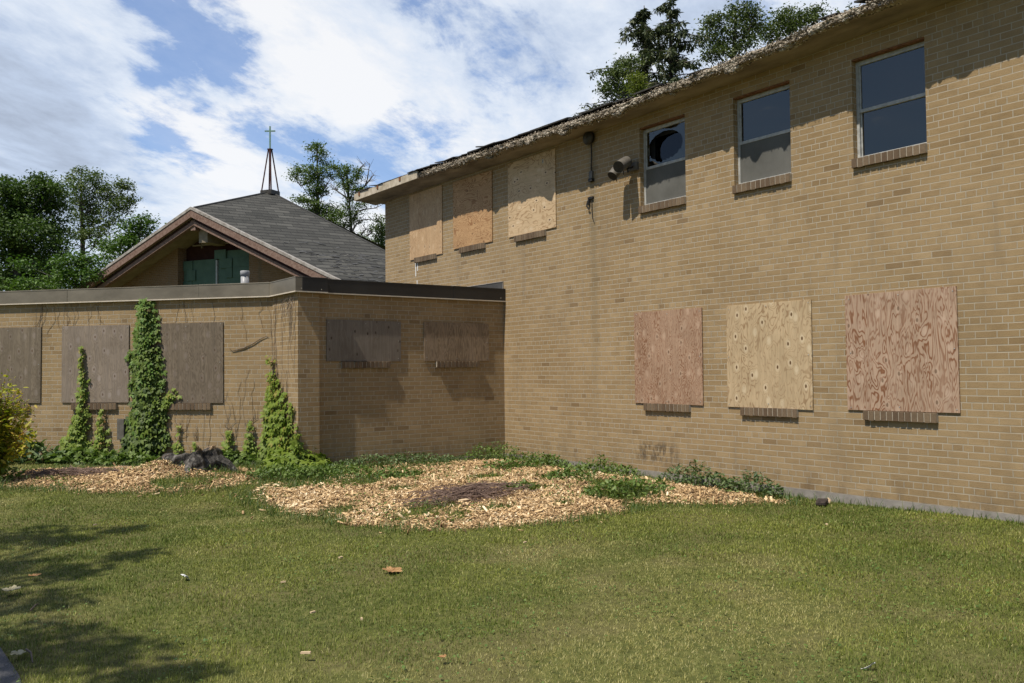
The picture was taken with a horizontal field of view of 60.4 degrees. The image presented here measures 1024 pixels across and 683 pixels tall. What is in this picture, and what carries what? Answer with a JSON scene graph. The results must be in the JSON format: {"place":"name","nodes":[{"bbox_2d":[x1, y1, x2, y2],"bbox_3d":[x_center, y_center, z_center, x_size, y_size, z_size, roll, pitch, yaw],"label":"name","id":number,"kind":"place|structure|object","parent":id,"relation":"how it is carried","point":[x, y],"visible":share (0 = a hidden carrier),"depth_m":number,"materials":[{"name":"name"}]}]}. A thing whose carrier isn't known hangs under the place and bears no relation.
{"place":"outdoors","nodes":[
{"label":"outdoors","id":0,"kind":"place"},
{"bbox_2d":[0,647,20,682],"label":"path","id":1,"kind":"structure","parent":0,"point":[7,672],"depth_m":4.37,"materials":[{"name":"concrete"}]},
{"bbox_2d":[0,0,864,290],"label":"sky","id":2,"kind":"structure","parent":0,"point":[178,99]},
{"bbox_2d":[0,457,1023,682],"bbox_3d":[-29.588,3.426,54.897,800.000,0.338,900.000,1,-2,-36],"label":"ground","id":3,"kind":"structure","parent":0,"point":[685,651],"depth_m":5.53,"materials":[{"name":"green plant"}]},
{"bbox_2d":[2,585,20,590],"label":"dry leaf","id":4,"kind":"object","parent":3,"relation":"on","point":[13,587],"visible":1,"depth_m":5.86,"materials":[{"name":"grey plant"}]},
{"bbox_2d":[0,461,25,481],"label":"broadleaf weeds","id":5,"kind":"object","parent":3,"relation":"on","point":[12,470],"visible":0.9,"depth_m":11.15,"materials":[{"name":"green plant"}]},
{"bbox_2d":[0,369,36,477],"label":"yellow shrub","id":6,"kind":"object","parent":3,"relation":"on","point":[10,446],"visible":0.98,"depth_m":11.23,"materials":[{"name":"yellow leaves"},{"name":"twigs"}]},
{"bbox_2d":[10,649,26,654],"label":"dry leaf","id":7,"kind":"object","parent":3,"relation":"on","point":[19,652],"visible":1,"depth_m":4.60,"materials":[{"name":"grey plant"}]},
{"bbox_2d":[25,648,32,662],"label":"twig","id":8,"kind":"object","parent":3,"relation":"on","point":[28,650],"visible":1,"depth_m":4.58,"materials":[{"name":"wood"}]},
{"bbox_2d":[8,432,65,463],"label":"broadleaf weeds","id":9,"kind":"object","parent":3,"relation":"on","point":[39,447],"visible":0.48,"depth_m":13.41,"materials":[{"name":"green plant"}]},
{"bbox_2d":[0,169,91,290],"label":"dark deciduous tree","id":10,"kind":"object","parent":3,"relation":"on","point":[21,208],"visible":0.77,"depth_m":43.39,"materials":[{"name":"green plant"}]},
{"bbox_2d":[0,247,112,290],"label":"bright bushy tree","id":11,"kind":"object","parent":3,"relation":"on","point":[82,270],"visible":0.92,"depth_m":33.62,"materials":[{"name":"green plant"}]},
{"bbox_2d":[42,446,111,464],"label":"broadleaf weeds","id":12,"kind":"object","parent":3,"relation":"on","point":[78,455],"visible":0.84,"depth_m":13.31,"materials":[{"name":"green plant"}]},
{"bbox_2d":[8,451,178,477],"bbox_3d":[-5.789,1.633,11.511,2.663,0.340,0.772,-1,-2,6],"label":"brush pile","id":13,"kind":"object","parent":3,"relation":"on","point":[74,471],"visible":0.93,"depth_m":11.47,"materials":[{"name":"brown wood"}]},
{"bbox_2d":[52,165,143,280],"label":"maple tree","id":14,"kind":"object","parent":3,"relation":"on","point":[114,207],"visible":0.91,"depth_m":49.77,"materials":[{"name":"green plant"}]},
{"bbox_2d":[90,449,158,465],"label":"broadleaf weeds","id":15,"kind":"object","parent":3,"relation":"on","point":[122,457],"visible":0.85,"depth_m":13.01,"materials":[{"name":"green plant"}]},
{"bbox_2d":[89,210,165,263],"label":"young ash tree","id":16,"kind":"object","parent":3,"relation":"on","point":[126,238],"visible":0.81,"depth_m":41.62,"materials":[{"name":"green plant"}]},
{"bbox_2d":[162,444,236,472],"bbox_3d":[-4.244,1.582,11.800,0.857,0.396,0.926,-2,-2,38],"label":"tree stump","id":17,"kind":"object","parent":3,"relation":"on","point":[206,457],"visible":0.77,"depth_m":11.64,"materials":[{"name":"grey wood"}]},
{"bbox_2d":[76,126,385,288],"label":"chapel","id":18,"kind":"structure","parent":3,"relation":"on","point":[270,234],"depth_m":32.94,"materials":[{"name":"grey tile"}]},
{"bbox_2d":[222,449,258,463],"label":"broadleaf weeds","id":19,"kind":"object","parent":3,"relation":"on","point":[231,455],"visible":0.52,"depth_m":12.87,"materials":[{"name":"green plant"}]},
{"bbox_2d":[0,276,505,463],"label":"single storey wing","id":20,"kind":"structure","parent":3,"relation":"on","point":[412,401],"depth_m":13.42,"materials":[{"name":"beige brick"}]},
{"bbox_2d":[0,327,41,402],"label":"plywood board","id":21,"kind":"object","parent":20,"relation":"attached to","point":[20,354],"visible":0.82,"depth_m":14.06,"materials":[{"name":"brown wood"}]},
{"bbox_2d":[59,346,92,461],"bbox_3d":[-6.854,0.877,13.770,0.741,2.170,0.188,-1,-2,10],"label":"creeper vine","id":22,"kind":"object","parent":20,"relation":"attached to","point":[76,433],"visible":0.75,"depth_m":13.74,"materials":[{"name":"green plant"}]},
{"bbox_2d":[61,325,128,402],"bbox_3d":[-6.533,0.352,13.785,1.200,1.208,0.019,-1,-2,12],"label":"plywood board","id":23,"kind":"object","parent":20,"relation":"attached to","point":[106,350],"visible":1,"depth_m":13.77,"materials":[{"name":"wood"}]},
{"bbox_2d":[87,409,111,452],"bbox_3d":[-6.391,1.362,13.668,0.532,1.152,0.144,-1,-2,12],"label":"creeper vine","id":24,"kind":"object","parent":20,"relation":"attached to","point":[97,445],"visible":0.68,"depth_m":13.66,"materials":[{"name":"green plant"}]},
{"bbox_2d":[117,419,125,439],"bbox_3d":[-6.050,1.359,13.632,0.120,0.320,0.060,-1,-2,12],"label":"outlet box","id":25,"kind":"object","parent":20,"relation":"attached to","point":[121,429],"visible":1,"depth_m":13.60,"materials":[{"name":"grey paint"}]},
{"bbox_2d":[118,298,170,459],"bbox_3d":[-5.688,0.598,13.491,0.930,2.707,0.283,-1,-2,12],"label":"creeper vine","id":26,"kind":"object","parent":20,"relation":"attached to","point":[143,422],"visible":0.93,"depth_m":13.47,"materials":[{"name":"green plant"}]},
{"bbox_2d":[35,299,272,450],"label":"dead tendrils","id":27,"kind":"object","parent":20,"relation":"attached to","point":[175,322],"visible":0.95,"depth_m":13.38,"materials":[{"name":"plant"}]},
{"bbox_2d":[171,411,189,454],"bbox_3d":[-5.066,1.433,13.402,0.300,0.864,0.105,-1,-2,19],"label":"creeper vine","id":28,"kind":"object","parent":20,"relation":"attached to","point":[176,448],"visible":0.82,"depth_m":13.41,"materials":[{"name":"green plant"}]},
{"bbox_2d":[151,322,223,402],"bbox_3d":[-4.969,0.329,13.447,1.222,1.226,0.019,-1,-2,12],"label":"plywood board","id":29,"kind":"object","parent":20,"relation":"attached to","point":[192,353],"visible":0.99,"depth_m":13.42,"materials":[{"name":"wood"}]},
{"bbox_2d":[158,388,181,410],"bbox_3d":[-5.245,0.747,13.442,0.428,0.646,0.129,-1,-2,12],"label":"creeper vine","id":30,"kind":"object","parent":29,"relation":"attached to","point":[168,400],"visible":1,"depth_m":13.44,"materials":[{"name":"green plant"}]},
{"bbox_2d":[191,425,197,451],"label":"creeper vine","id":31,"kind":"object","parent":20,"relation":"attached to","point":[193,445],"visible":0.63,"depth_m":13.35,"materials":[{"name":"green plant"}]},
{"bbox_2d":[221,418,235,450],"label":"creeper vine","id":32,"kind":"object","parent":20,"relation":"attached to","point":[228,436],"visible":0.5,"depth_m":13.21,"materials":[{"name":"green plant"}]},
{"bbox_2d":[240,270,249,282],"bbox_3d":[-4.734,-0.992,15.591,0.158,0.520,0.158,1,-2,-36],"label":"vent pipe","id":33,"kind":"object","parent":20,"relation":"on","point":[244,274],"visible":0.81,"depth_m":15.53,"materials":[{"name":"grey metal"}]},
{"bbox_2d":[230,336,267,350],"bbox_3d":[-3.959,0.034,13.239,0.641,0.221,0.016,-1,-2,12],"label":"dead branch","id":34,"kind":"object","parent":20,"relation":"attached to","point":[249,345],"visible":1,"depth_m":13.23,"materials":[{"name":"brown wood"}]},
{"bbox_2d":[240,407,259,457],"bbox_3d":[-3.913,1.418,13.110,0.357,0.924,0.176,-1,-2,10],"label":"creeper vine","id":35,"kind":"object","parent":20,"relation":"attached to","point":[248,448],"visible":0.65,"depth_m":13.12,"materials":[{"name":"green plant"}]},
{"bbox_2d":[272,295,295,425],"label":"dead tendrils","id":36,"kind":"object","parent":20,"relation":"attached to","point":[289,311],"visible":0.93,"depth_m":12.65,"materials":[{"name":"plant"}]},
{"bbox_2d":[257,350,332,470],"bbox_3d":[-3.290,1.011,12.620,0.986,1.887,1.539,4,-5,-66],"label":"creeper vine","id":37,"kind":"object","parent":20,"relation":"attached to","point":[276,449],"visible":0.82,"depth_m":12.58,"materials":[{"name":"green plant"}]},
{"bbox_2d":[326,319,400,360],"bbox_3d":[-2.188,-0.008,13.082,1.218,0.606,0.018,1,-2,-36],"label":"plywood board","id":38,"kind":"object","parent":20,"relation":"attached to","point":[353,340],"visible":1,"depth_m":13.06,"materials":[{"name":"wood"}]},
{"bbox_2d":[424,322,488,360],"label":"plywood board","id":39,"kind":"object","parent":20,"relation":"attached to","point":[456,341],"visible":1,"depth_m":14.02,"materials":[{"name":"brown wood"}]},
{"bbox_2d":[300,651,310,653],"bbox_3d":[-1.064,1.605,4.541,0.053,0.010,0.017,-4,-8,6],"label":"wood chip","id":40,"kind":"object","parent":3,"relation":"on","point":[305,652],"visible":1,"depth_m":4.53,"materials":[{"name":"beige wood"}]},
{"bbox_2d":[242,462,373,480],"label":"ground weeds","id":41,"kind":"object","parent":3,"relation":"on","point":[324,469],"visible":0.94,"depth_m":11.63,"materials":[{"name":"green plant"}]},
{"bbox_2d":[281,139,349,223],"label":"locust tree","id":42,"kind":"object","parent":3,"relation":"on","point":[316,207],"visible":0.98,"depth_m":45.88,"materials":[{"name":"green plant"}]},
{"bbox_2d":[326,158,382,235],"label":"half dead tree","id":43,"kind":"object","parent":3,"relation":"on","point":[356,176],"visible":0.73,"depth_m":47.96,"materials":[{"name":"green plant"}]},
{"bbox_2d":[357,230,373,240],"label":"shrubby tree","id":44,"kind":"object","parent":3,"relation":"on","point":[359,233],"visible":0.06,"depth_m":55.76,"materials":[{"name":"green plant"}]},
{"bbox_2d":[364,213,384,246],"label":"corner tree","id":45,"kind":"object","parent":3,"relation":"on","point":[379,237],"visible":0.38,"depth_m":49.71,"materials":[{"name":"green plant"}]},
{"bbox_2d":[18,457,738,526],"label":"chip bed sprigs","id":46,"kind":"object","parent":3,"relation":"on","point":[389,488],"visible":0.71,"depth_m":10.65,"materials":[{"name":"green plant"}]},
{"bbox_2d":[355,464,425,478],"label":"weeds","id":47,"kind":"object","parent":3,"relation":"on","point":[391,472],"visible":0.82,"depth_m":11.57,"materials":[{"name":"green plant"}]},
{"bbox_2d":[382,566,401,571],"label":"dry leaf","id":48,"kind":"object","parent":3,"relation":"on","point":[391,569],"visible":1,"depth_m":6.45,"materials":[{"name":"plant"}]},
{"bbox_2d":[0,458,792,536],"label":"wood chips","id":49,"kind":"object","parent":3,"relation":"on","point":[332,494],"visible":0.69,"depth_m":10.17,"materials":[{"name":"beige wood"}]},
{"bbox_2d":[392,479,541,509],"bbox_3d":[-0.551,1.692,9.915,2.212,0.251,1.297,1,-2,-36],"label":"brush pile","id":50,"kind":"object","parent":49,"relation":"on","point":[483,489],"visible":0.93,"depth_m":9.72,"materials":[{"name":"brown wood"}]},
{"bbox_2d":[329,451,465,466],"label":"ground weeds","id":51,"kind":"object","parent":3,"relation":"on","point":[416,455],"visible":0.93,"depth_m":13.07,"materials":[{"name":"green plant"}]},
{"bbox_2d":[462,440,522,460],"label":"ground weeds","id":52,"kind":"object","parent":3,"relation":"on","point":[474,453],"visible":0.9,"depth_m":13.89,"materials":[{"name":"green plant"}]},
{"bbox_2d":[0,454,1018,532],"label":"border grass","id":53,"kind":"structure","parent":3,"relation":"on","point":[320,478],"depth_m":10.16,"materials":[{"name":"green plant"}]},
{"bbox_2d":[482,456,543,468],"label":"weeds","id":54,"kind":"object","parent":3,"relation":"on","point":[512,460],"visible":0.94,"depth_m":12.71,"materials":[{"name":"green plant"}]},
{"bbox_2d":[499,478,536,488],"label":"weeds","id":55,"kind":"object","parent":3,"relation":"on","point":[524,482],"visible":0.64,"depth_m":10.51,"materials":[{"name":"green plant"}]},
{"bbox_2d":[523,451,568,466],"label":"ground weeds","id":56,"kind":"object","parent":3,"relation":"on","point":[549,458],"visible":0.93,"depth_m":13.26,"materials":[{"name":"green plant"}]},
{"bbox_2d":[541,463,597,479],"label":"weeds","id":57,"kind":"object","parent":3,"relation":"on","point":[567,470],"visible":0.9,"depth_m":11.51,"materials":[{"name":"green plant"}]},
{"bbox_2d":[573,454,639,477],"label":"ground weeds","id":58,"kind":"object","parent":3,"relation":"on","point":[607,467],"visible":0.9,"depth_m":12.07,"materials":[{"name":"green plant"}]},
{"bbox_2d":[572,5,668,116],"bbox_3d":[4.802,-5.085,33.707,7.879,15.807,6.326,1,-2,-36],"label":"spruce tree","id":59,"kind":"object","parent":3,"relation":"on","point":[649,48],"visible":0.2,"depth_m":33.75,"materials":[{"name":"green plant"}]},
{"bbox_2d":[592,47,651,103],"bbox_3d":[3.867,-3.734,30.821,2.102,12.938,2.000,1,-2,-36],"label":"cottonwood tree","id":60,"kind":"object","parent":3,"relation":"on","point":[616,73],"visible":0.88,"depth_m":30.89,"materials":[{"name":"green plant"}]},
{"bbox_2d":[582,475,676,498],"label":"weeds","id":61,"kind":"object","parent":3,"relation":"on","point":[596,488],"visible":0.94,"depth_m":10.13,"materials":[{"name":"green plant"}]},
{"bbox_2d":[618,66,653,97],"bbox_3d":[3.816,-2.890,26.936,1.102,10.998,1.391,1,-2,-36],"label":"yellow green sapling","id":62,"kind":"object","parent":3,"relation":"on","point":[637,78],"visible":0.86,"depth_m":26.90,"materials":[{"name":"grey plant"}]},
{"bbox_2d":[643,0,710,89],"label":"spruce tree","id":63,"kind":"object","parent":3,"relation":"on","point":[674,59],"visible":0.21,"depth_m":32.71,"materials":[{"name":"green plant"}]},
{"bbox_2d":[354,0,1023,522],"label":"two storey building","id":64,"kind":"structure","parent":3,"relation":"on","point":[828,164],"depth_m":10.05,"materials":[{"name":"beige brick"}]},
{"bbox_2d":[409,185,442,260],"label":"plywood board","id":65,"kind":"object","parent":64,"relation":"attached to","point":[426,224],"visible":1,"depth_m":16.65,"materials":[{"name":"beige wood"}]},
{"bbox_2d":[453,170,492,249],"bbox_3d":[-0.698,-2.283,15.394,0.018,1.215,1.225,1,-2,-36],"label":"plywood board","id":66,"kind":"object","parent":64,"relation":"attached to","point":[472,212],"visible":1,"depth_m":15.36,"materials":[{"name":"beige wood"}]},
{"bbox_2d":[508,148,555,237],"bbox_3d":[0.304,-2.343,14.022,0.018,1.222,1.240,1,-2,-36],"label":"plywood board","id":67,"kind":"object","parent":64,"relation":"attached to","point":[531,193],"visible":1,"depth_m":13.98,"materials":[{"name":"beige wood"}]},
{"bbox_2d":[583,131,594,181],"bbox_3d":[1.113,-2.705,12.839,0.121,0.745,0.208,1,-2,-36],"label":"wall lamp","id":68,"kind":"object","parent":64,"relation":"attached to","point":[588,138],"depth_m":12.82,"materials":[{"name":"black metal"}]},
{"bbox_2d":[586,196,593,221],"bbox_3d":[1.141,-1.925,12.837,0.061,0.376,0.136,1,-2,-36],"label":"broken bracket","id":69,"kind":"object","parent":64,"relation":"attached to","point":[588,202],"visible":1,"depth_m":12.85,"materials":[{"name":"black metal"}]},
{"bbox_2d":[608,156,638,181],"bbox_3d":[1.511,-2.369,12.049,0.402,0.340,0.344,1,-2,-36],"label":"security light","id":70,"kind":"object","parent":64,"relation":"attached to","point":[620,166],"visible":1,"depth_m":12.00,"materials":[{"name":"grey paint"}]},
{"bbox_2d":[640,114,685,204],"bbox_3d":[2.090,-2.398,11.791,0.214,1.086,0.830,1,-2,-36],"label":"window","id":71,"kind":"structure","parent":64,"relation":"in","point":[664,169],"depth_m":11.85,"materials":[{"name":"glass"}]},
{"bbox_2d":[634,307,703,405],"bbox_3d":[2.044,0.206,11.591,0.018,1.238,1.218,1,-2,-36],"label":"plywood board","id":72,"kind":"object","parent":64,"relation":"attached to","point":[668,350],"visible":1,"depth_m":11.55,"materials":[{"name":"brown wood"}]},
{"bbox_2d":[733,80,790,183],"bbox_3d":[3.015,-2.451,10.468,0.149,1.086,0.820,1,-2,-36],"label":"window","id":73,"kind":"structure","parent":64,"relation":"in","point":[763,115],"depth_m":10.49,"materials":[{"name":"glass"}]},
{"bbox_2d":[726,299,813,409],"bbox_3d":[2.990,0.164,10.295,0.018,1.235,1.205,1,-2,-36],"label":"plywood board","id":74,"kind":"object","parent":64,"relation":"attached to","point":[769,357],"visible":1,"depth_m":10.25,"materials":[{"name":"beige wood"}]},
{"bbox_2d":[852,37,926,157],"bbox_3d":[3.962,-2.503,9.173,0.149,1.086,0.810,1,-2,-36],"label":"window","id":75,"kind":"structure","parent":64,"relation":"in","point":[891,92],"depth_m":9.20,"materials":[{"name":"glass"}]},
{"bbox_2d":[845,286,960,412],"bbox_3d":[3.952,0.099,8.978,0.018,1.228,1.205,1,-3,-36],"label":"plywood board","id":76,"kind":"object","parent":64,"relation":"attached to","point":[902,351],"visible":1,"depth_m":8.93,"materials":[{"name":"brown wood"}]},
{"bbox_2d":[657,459,737,490],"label":"leafy wall weeds","id":77,"kind":"object","parent":3,"relation":"on","point":[715,476],"visible":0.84,"depth_m":10.92,"materials":[{"name":"green plant"}]},
{"bbox_2d":[692,0,771,71],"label":"poplar tree","id":78,"kind":"object","parent":3,"relation":"on","point":[719,48],"visible":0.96,"depth_m":33.81,"materials":[{"name":"green plant"}]},
{"bbox_2d":[715,469,788,498],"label":"leafy wall weeds","id":79,"kind":"object","parent":3,"relation":"on","point":[753,482],"visible":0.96,"depth_m":10.17,"materials":[{"name":"green plant"}]},
{"bbox_2d":[753,0,835,44],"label":"poplar tree","id":80,"kind":"object","parent":3,"relation":"on","point":[784,21],"visible":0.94,"depth_m":34.78,"materials":[{"name":"green plant"}]},
{"bbox_2d":[816,498,830,506],"bbox_3d":[3.308,1.710,9.347,0.135,0.076,0.269,-1,-2,25],"label":"charred block","id":81,"kind":"object","parent":3,"relation":"on","point":[824,502],"depth_m":9.28,"materials":[{"name":"brown wood"}]}
]}

